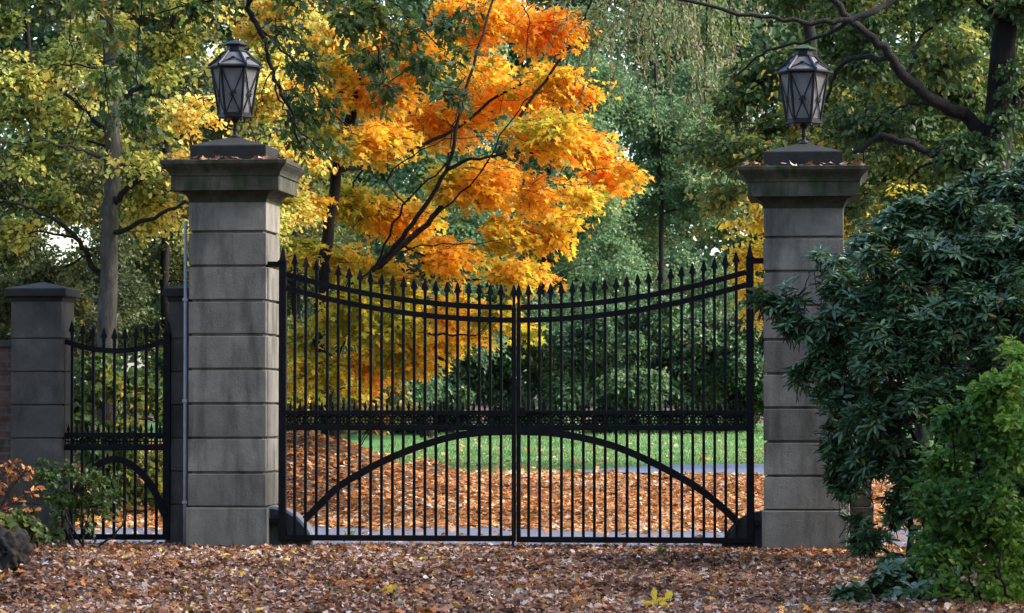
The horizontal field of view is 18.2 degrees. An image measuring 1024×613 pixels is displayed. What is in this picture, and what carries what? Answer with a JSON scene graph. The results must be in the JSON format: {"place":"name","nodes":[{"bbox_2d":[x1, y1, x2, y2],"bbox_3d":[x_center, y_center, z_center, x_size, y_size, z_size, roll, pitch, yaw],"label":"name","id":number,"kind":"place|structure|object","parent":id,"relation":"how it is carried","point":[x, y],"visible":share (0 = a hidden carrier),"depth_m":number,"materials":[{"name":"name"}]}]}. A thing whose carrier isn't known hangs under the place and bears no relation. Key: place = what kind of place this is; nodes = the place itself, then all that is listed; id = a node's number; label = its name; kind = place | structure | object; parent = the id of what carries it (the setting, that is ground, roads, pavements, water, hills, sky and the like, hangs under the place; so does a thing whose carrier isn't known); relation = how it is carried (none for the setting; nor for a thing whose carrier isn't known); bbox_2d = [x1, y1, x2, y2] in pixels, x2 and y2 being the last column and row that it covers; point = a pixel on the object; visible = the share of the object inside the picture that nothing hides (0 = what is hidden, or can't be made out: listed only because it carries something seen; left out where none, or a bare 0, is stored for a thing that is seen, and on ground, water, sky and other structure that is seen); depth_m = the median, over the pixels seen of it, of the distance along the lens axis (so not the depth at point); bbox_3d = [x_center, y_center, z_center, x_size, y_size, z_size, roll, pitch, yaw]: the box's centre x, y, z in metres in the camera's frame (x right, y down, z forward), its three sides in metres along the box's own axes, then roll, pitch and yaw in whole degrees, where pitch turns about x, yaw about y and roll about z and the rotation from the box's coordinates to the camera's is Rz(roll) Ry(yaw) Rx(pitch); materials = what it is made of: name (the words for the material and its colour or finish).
{"place":"outdoors","nodes":[
{"label":"outdoors","id":0,"kind":"place"},
{"bbox_2d":[0,388,974,612],"bbox_3d":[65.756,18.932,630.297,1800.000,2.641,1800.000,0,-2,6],"label":"ground","id":1,"kind":"structure","parent":0,"point":[310,479],"depth_m":45.42,"materials":[{"name":"brown plant"}]},
{"bbox_2d":[0,340,12,515],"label":"brick wall","id":2,"kind":"structure","parent":1,"relation":"on","point":[5,398],"depth_m":35.33,"materials":[{"name":"brick"}]},
{"bbox_2d":[0,524,34,572],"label":"rock","id":3,"kind":"object","parent":1,"relation":"on","point":[16,548],"visible":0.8,"depth_m":26.35,"materials":[{"name":"grey stone"}]},
{"bbox_2d":[0,459,45,518],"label":"shrub","id":4,"kind":"object","parent":1,"relation":"on","point":[19,473],"visible":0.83,"depth_m":33.34,"materials":[{"name":"orange plant"}]},
{"bbox_2d":[0,507,47,543],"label":"shrub","id":5,"kind":"object","parent":1,"relation":"on","point":[13,520],"visible":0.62,"depth_m":28.09,"materials":[{"name":"green plant"}]},
{"bbox_2d":[4,282,80,544],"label":"side pillar","id":6,"kind":"structure","parent":1,"relation":"on","point":[42,315],"depth_m":35.06,"materials":[{"name":"stone"}]},
{"bbox_2d":[62,319,171,539],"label":"side gate","id":7,"kind":"structure","parent":6,"relation":"attached to","point":[163,505],"depth_m":35.09,"materials":[{"name":"black metal"}]},
{"bbox_2d":[19,506,65,547],"bbox_3d":[-5.163,2.387,33.754,0.814,0.534,0.685,1,-2,-21],"label":"shrub","id":8,"kind":"object","parent":1,"relation":"on","point":[50,535],"visible":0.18,"depth_m":33.68,"materials":[{"name":"green plant"}]},
{"bbox_2d":[0,256,96,357],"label":"shrub","id":9,"kind":"object","parent":1,"relation":"on","point":[46,273],"visible":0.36,"depth_m":45.99,"materials":[{"name":"green plant"}]},
{"bbox_2d":[30,457,124,548],"bbox_3d":[-4.619,2.137,34.019,1.112,1.062,0.844,0,-2,15],"label":"shrub","id":10,"kind":"object","parent":1,"relation":"on","point":[93,475],"visible":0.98,"depth_m":34.05,"materials":[{"name":"green plant"}]},
{"bbox_2d":[0,0,157,430],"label":"deciduous tree","id":11,"kind":"object","parent":1,"relation":"on","point":[86,168],"visible":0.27,"depth_m":62.52,"materials":[{"name":"green plant"}]},
{"bbox_2d":[73,347,162,512],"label":"shrub","id":12,"kind":"object","parent":1,"relation":"on","point":[119,398],"visible":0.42,"depth_m":42.73,"materials":[{"name":"green plant"}]},
{"bbox_2d":[39,0,282,440],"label":"deciduous tree","id":13,"kind":"object","parent":1,"relation":"on","point":[163,259],"visible":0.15,"depth_m":65.06,"materials":[{"name":"green plant"}]},
{"bbox_2d":[162,284,191,542],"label":"side pillar","id":14,"kind":"structure","parent":1,"relation":"on","point":[174,295],"depth_m":35.06,"materials":[{"name":"stone"}]},
{"bbox_2d":[0,0,381,511],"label":"lime tree","id":15,"kind":"object","parent":1,"relation":"on","point":[148,207],"visible":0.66,"depth_m":44.15,"materials":[{"name":"yellow plant"}]},
{"bbox_2d":[160,137,304,546],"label":"gate pillar","id":16,"kind":"structure","parent":1,"relation":"on","point":[234,248],"depth_m":34.51,"materials":[{"name":"stone"}]},
{"bbox_2d":[182,221,187,545],"bbox_3d":[-3.547,0.859,34.645,0.055,3.570,0.050,0,-2,6],"label":"conduit pipe","id":17,"kind":"object","parent":16,"relation":"attached to","point":[185,401],"visible":0.98,"depth_m":34.63,"materials":[{"name":"grey metal"}]},
{"bbox_2d":[206,40,264,137],"bbox_3d":[-3.036,-2.387,35.014,0.643,1.076,0.576,0,-2,6],"label":"lantern","id":18,"kind":"object","parent":16,"relation":"on","point":[234,67],"visible":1,"depth_m":34.87,"materials":[{"name":"metal"}]},
{"bbox_2d":[266,247,515,546],"bbox_3d":[-1.302,0.978,34.398,2.737,3.277,0.096,0,-2,6],"label":"gate leaf","id":19,"kind":"object","parent":16,"relation":"attached to","point":[479,429],"visible":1,"depth_m":34.39,"materials":[{"name":"black paint"}]},
{"bbox_2d":[1,0,530,177],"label":"oak tree","id":20,"kind":"object","parent":1,"relation":"on","point":[345,22],"visible":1,"depth_m":31.89,"materials":[{"name":"green plant"}]},
{"bbox_2d":[268,505,317,545],"bbox_3d":[-2.372,2.415,34.680,0.500,0.500,0.315,0,-2,6],"label":"guard stone","id":21,"kind":"object","parent":1,"relation":"on","point":[274,540],"visible":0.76,"depth_m":34.54,"materials":[{"name":"stone"}]},
{"bbox_2d":[276,350,423,444],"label":"shrub","id":22,"kind":"object","parent":1,"relation":"on","point":[397,397],"visible":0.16,"depth_m":56.36,"materials":[{"name":"green plant"}]},
{"bbox_2d":[382,584,396,592],"bbox_3d":[-1.005,2.289,25.706,0.126,0.111,0.111,1,-2,-28],"label":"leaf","id":23,"kind":"object","parent":1,"relation":"on","point":[391,587],"visible":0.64,"depth_m":25.69,"materials":[{"name":"yellow plant"}]},
{"bbox_2d":[276,0,654,441],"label":"maple tree","id":24,"kind":"object","parent":1,"relation":"on","point":[569,140],"visible":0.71,"depth_m":48.29,"materials":[{"name":"orange plant"}]},
{"bbox_2d":[0,0,1023,405],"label":"woodland","id":25,"kind":"object","parent":1,"relation":"on","point":[700,244],"visible":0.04,"depth_m":124.42,"materials":[{"name":"plant"}]},
{"bbox_2d":[0,540,1023,612],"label":"leaf litter","id":26,"kind":"object","parent":1,"relation":"on","point":[605,562],"visible":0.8,"depth_m":27.15,"materials":[{"name":"brown plant"}]},
{"bbox_2d":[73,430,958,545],"bbox_3d":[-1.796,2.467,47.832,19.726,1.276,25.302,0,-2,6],"label":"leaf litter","id":27,"kind":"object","parent":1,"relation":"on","point":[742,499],"visible":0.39,"depth_m":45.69,"materials":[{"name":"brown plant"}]},
{"bbox_2d":[428,1,653,415],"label":"deciduous tree","id":28,"kind":"object","parent":1,"relation":"on","point":[629,271],"visible":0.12,"depth_m":90.72,"materials":[{"name":"green plant"}]},
{"bbox_2d":[528,0,744,409],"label":"deciduous tree","id":29,"kind":"object","parent":1,"relation":"on","point":[663,171],"visible":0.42,"depth_m":97.17,"materials":[{"name":"green plant"}]},
{"bbox_2d":[483,0,817,226],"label":"weeping tree","id":30,"kind":"object","parent":1,"relation":"on","point":[694,20],"visible":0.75,"depth_m":47.42,"materials":[{"name":"green plant"}]},
{"bbox_2d":[643,588,672,605],"bbox_3d":[1.120,2.247,24.420,0.223,0.186,0.259,0,-2,6],"label":"leaf","id":31,"kind":"object","parent":1,"relation":"on","point":[668,595],"visible":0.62,"depth_m":24.43,"materials":[{"name":"yellow plant"}]},
{"bbox_2d":[656,543,668,554],"bbox_3d":[1.528,2.477,32.378,0.140,0.160,0.111,1,-2,-33],"label":"weed","id":32,"kind":"object","parent":1,"relation":"on","point":[662,550],"visible":0.71,"depth_m":32.35,"materials":[{"name":"green plant"}]},
{"bbox_2d":[721,511,761,547],"bbox_3d":[2.470,2.420,34.174,0.460,0.460,0.315,0,-2,6],"label":"guard stone","id":33,"kind":"object","parent":1,"relation":"on","point":[742,528],"visible":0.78,"depth_m":34.02,"materials":[{"name":"black stone"}]},
{"bbox_2d":[666,0,876,412],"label":"deciduous tree","id":34,"kind":"object","parent":1,"relation":"on","point":[717,233],"visible":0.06,"depth_m":105.13,"materials":[{"name":"green plant"}]},
{"bbox_2d":[737,144,868,551],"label":"gate pillar","id":35,"kind":"structure","parent":1,"relation":"on","point":[804,207],"depth_m":33.86,"materials":[{"name":"stone"}]},
{"bbox_2d":[163,154,865,165],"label":"ledge leaves","id":36,"kind":"object","parent":35,"relation":"on","point":[282,157],"visible":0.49,"depth_m":34.38,"materials":[{"name":"brown plant"}]},
{"bbox_2d":[515,242,762,543],"bbox_3d":[1.364,0.921,34.120,2.680,3.208,0.098,0,-2,6],"label":"gate leaf","id":37,"kind":"object","parent":35,"relation":"attached to","point":[550,429],"visible":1,"depth_m":34.11,"materials":[{"name":"black paint"}]},
{"bbox_2d":[774,44,832,143],"bbox_3d":[3.139,-2.284,34.367,0.643,1.076,0.573,0,-2,6],"label":"lantern","id":38,"kind":"object","parent":35,"relation":"on","point":[803,72],"visible":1,"depth_m":34.22,"materials":[{"name":"metal"}]},
{"bbox_2d":[844,251,849,545],"bbox_3d":[3.537,1.010,33.831,0.074,3.220,0.050,0,-2,6],"label":"conduit pipe","id":39,"kind":"object","parent":35,"relation":"attached to","point":[846,505],"visible":0.18,"depth_m":33.78,"materials":[{"name":"grey metal"}]},
{"bbox_2d":[844,283,873,536],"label":"side pillar","id":40,"kind":"structure","parent":35,"relation":"attached to","point":[863,503],"depth_m":34.26,"materials":[{"name":"stone"}]},
{"bbox_2d":[715,183,934,337],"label":"yellow tree","id":41,"kind":"object","parent":1,"relation":"on","point":[755,226],"visible":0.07,"depth_m":52.07,"materials":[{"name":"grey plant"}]},
{"bbox_2d":[664,0,1023,502],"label":"broadleaf tree","id":42,"kind":"object","parent":1,"relation":"on","point":[944,85],"visible":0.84,"depth_m":41.57,"materials":[{"name":"green plant"}]},
{"bbox_2d":[727,0,1023,454],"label":"deciduous tree","id":43,"kind":"object","parent":1,"relation":"on","point":[899,172],"visible":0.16,"depth_m":61.88,"materials":[{"name":"green plant"}]},
{"bbox_2d":[741,154,1023,558],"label":"rhododendron shrub","id":44,"kind":"object","parent":1,"relation":"on","point":[979,279],"visible":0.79,"depth_m":31.48,"materials":[{"name":"green plant"}]},
{"bbox_2d":[827,551,976,604],"bbox_3d":[3.092,2.161,25.114,0.818,0.554,1.559,-1,-2,36],"label":"ground cover","id":45,"kind":"object","parent":1,"relation":"on","point":[886,578],"visible":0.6,"depth_m":24.89,"materials":[{"name":"green plant"}]},
{"bbox_2d":[887,334,1023,607],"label":"shrub","id":46,"kind":"object","parent":1,"relation":"on","point":[958,533],"visible":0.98,"depth_m":24.29,"materials":[{"name":"green plant"}]},
{"bbox_2d":[75,524,921,547],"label":"road","id":47,"kind":"structure","parent":0,"point":[440,531],"depth_m":38.35,"materials":[{"name":"grey asphalt"}]},
{"bbox_2d":[1,0,1015,384],"label":"sky","id":48,"kind":"structure","parent":0,"point":[62,243],"materials":[{"name":"white"}]},
{"bbox_2d":[84,423,933,476],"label":"lawn","id":49,"kind":"structure","parent":0,"point":[386,439],"depth_m":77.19,"materials":[{"name":"plant"}]},
{"bbox_2d":[169,0,378,431],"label":"deciduous tree","id":50,"kind":"object","parent":49,"relation":"on","point":[318,186],"visible":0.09,"depth_m":69.00,"materials":[{"name":"yellow plant"}]},
{"bbox_2d":[277,308,444,433],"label":"shrub","id":51,"kind":"object","parent":49,"relation":"on","point":[346,349],"visible":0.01,"depth_m":86.91,"materials":[{"name":"green plant"}]},
{"bbox_2d":[291,0,527,437],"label":"deciduous tree","id":52,"kind":"object","parent":49,"relation":"on","point":[468,227],"visible":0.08,"depth_m":81.71,"materials":[{"name":"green plant"}]},
{"bbox_2d":[365,278,532,433],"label":"shrub","id":53,"kind":"object","parent":49,"relation":"on","point":[507,383],"visible":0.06,"depth_m":85.30,"materials":[{"name":"green plant"}]},
{"bbox_2d":[440,298,601,431],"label":"shrub","id":54,"kind":"object","parent":49,"relation":"on","point":[507,365],"visible":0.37,"depth_m":85.66,"materials":[{"name":"green plant"}]},
{"bbox_2d":[534,288,694,434],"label":"shrub","id":55,"kind":"object","parent":49,"relation":"on","point":[621,368],"visible":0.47,"depth_m":85.14,"materials":[{"name":"green plant"}]},
{"bbox_2d":[385,434,933,470],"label":"leaf litter","id":56,"kind":"object","parent":49,"relation":"on","point":[555,457],"visible":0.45,"depth_m":67.30,"materials":[{"name":"plant"}]},
{"bbox_2d":[601,300,766,434],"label":"shrub","id":57,"kind":"object","parent":49,"relation":"on","point":[758,357],"visible":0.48,"depth_m":85.76,"materials":[{"name":"green plant"}]},
{"bbox_2d":[672,310,766,431],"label":"shrub","id":58,"kind":"object","parent":49,"relation":"on","point":[759,387],"visible":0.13,"depth_m":85.87,"materials":[{"name":"green plant"}]},
{"bbox_2d":[578,464,763,474],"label":"path","id":59,"kind":"structure","parent":0,"point":[758,468],"depth_m":61.05,"materials":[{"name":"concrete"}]}
]}

